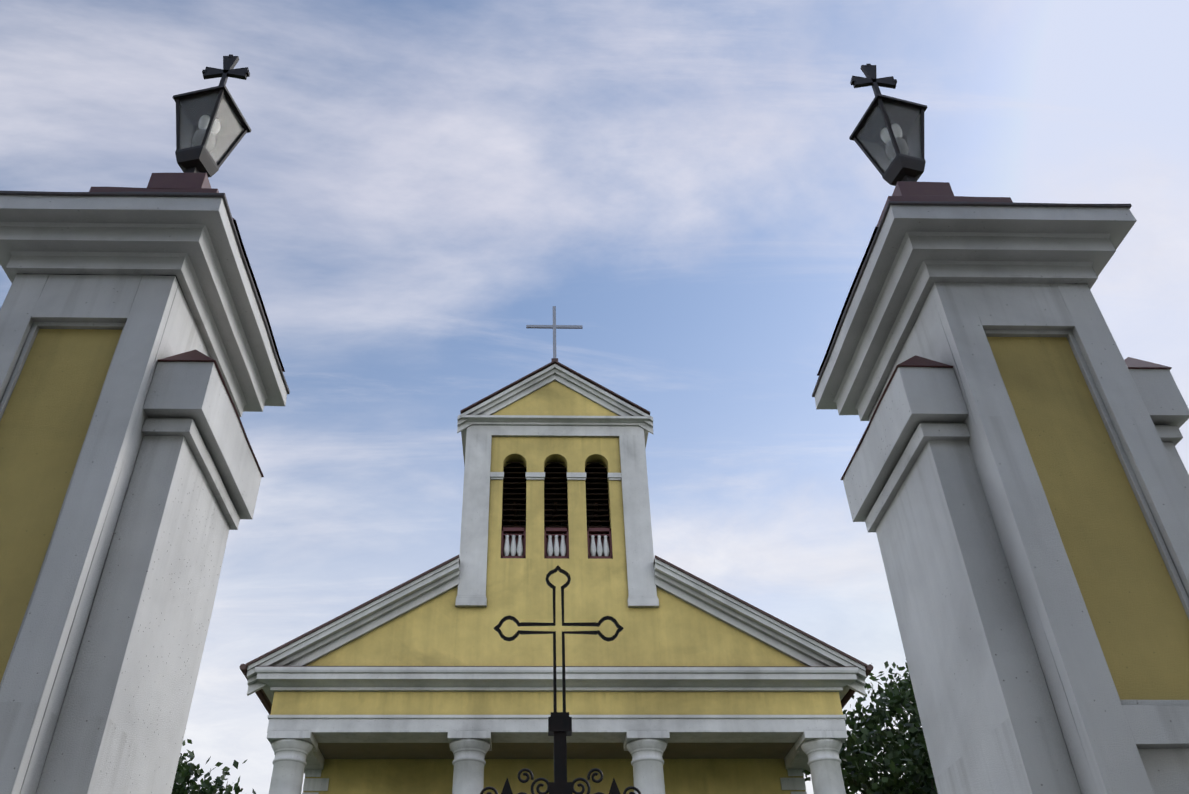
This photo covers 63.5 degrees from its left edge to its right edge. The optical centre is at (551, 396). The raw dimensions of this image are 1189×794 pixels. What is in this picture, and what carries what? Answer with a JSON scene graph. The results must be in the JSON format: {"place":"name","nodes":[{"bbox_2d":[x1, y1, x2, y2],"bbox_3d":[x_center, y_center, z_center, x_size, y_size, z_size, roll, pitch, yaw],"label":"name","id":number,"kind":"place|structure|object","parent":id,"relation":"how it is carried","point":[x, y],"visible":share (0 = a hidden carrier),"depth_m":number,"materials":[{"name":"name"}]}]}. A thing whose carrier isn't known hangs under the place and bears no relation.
{"place":"outdoors","nodes":[
{"label":"outdoors","id":0,"kind":"place"},
{"bbox_2d":[247,558,865,793],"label":"church","id":1,"kind":"structure","parent":0,"point":[385,695],"depth_m":22.73,"materials":[{"name":"paint"}]},
{"bbox_2d":[239,555,872,714],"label":"roof","id":2,"kind":"structure","parent":1,"relation":"attached to","point":[263,698],"depth_m":23.55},
{"bbox_2d":[454,306,660,665],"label":"church tower","id":3,"kind":"structure","parent":0,"point":[555,465],"depth_m":25.43,"materials":[{"name":"yellow paint"}]},
{"bbox_2d":[0,0,1188,793],"label":"sky","id":4,"kind":"structure","parent":0,"point":[413,187],"materials":[{"name":"blue"}]},
{"bbox_3d":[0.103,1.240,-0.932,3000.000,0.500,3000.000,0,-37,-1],"label":"ground","id":5,"kind":"structure","parent":0,"visible":0},
{"bbox_2d":[0,173,289,793],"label":"gate pillar","id":6,"kind":"structure","parent":5,"relation":"on","point":[142,370],"depth_m":4.00,"materials":[{"name":"white paint"}]},
{"bbox_2d":[172,54,250,177],"bbox_3d":[-2.099,-1.701,5.899,0.344,1.338,0.344,-8,-38,10],"label":"lantern","id":7,"kind":"object","parent":6,"relation":"on","point":[213,128],"visible":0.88,"depth_m":5.77,"materials":[{"name":"metal"}]},
{"bbox_2d":[480,565,640,793],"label":"cross","id":8,"kind":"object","parent":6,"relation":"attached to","point":[559,726],"depth_m":3.69,"materials":[{"name":"black metal"}]},
{"bbox_2d":[171,739,255,793],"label":"tree","id":9,"kind":"object","parent":5,"relation":"on","point":[184,772],"visible":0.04,"depth_m":26.07,"materials":[{"name":"green plant"}]},
{"bbox_2d":[802,661,937,793],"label":"tree","id":10,"kind":"object","parent":5,"relation":"on","point":[894,698],"visible":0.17,"depth_m":25.85,"materials":[{"name":"green plant"}]},
{"bbox_2d":[859,744,926,791],"bbox_3d":[15.533,15.521,30.925,10.464,14.937,10.045,0,-37,-1],"label":"tree","id":11,"kind":"object","parent":5,"relation":"on","point":[911,763],"visible":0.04,"depth_m":33.19,"materials":[{"name":"green plant"}]},
{"bbox_2d":[812,181,1188,793],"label":"gate pillar","id":12,"kind":"structure","parent":5,"relation":"on","point":[1015,477],"depth_m":3.97,"materials":[{"name":"white paint"}]},
{"bbox_2d":[849,64,927,185],"bbox_3d":[2.110,-1.672,5.986,0.344,1.338,0.344,9,-38,-12],"label":"lantern","id":13,"kind":"object","parent":12,"relation":"on","point":[887,135],"visible":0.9,"depth_m":5.85,"materials":[{"name":"metal"}]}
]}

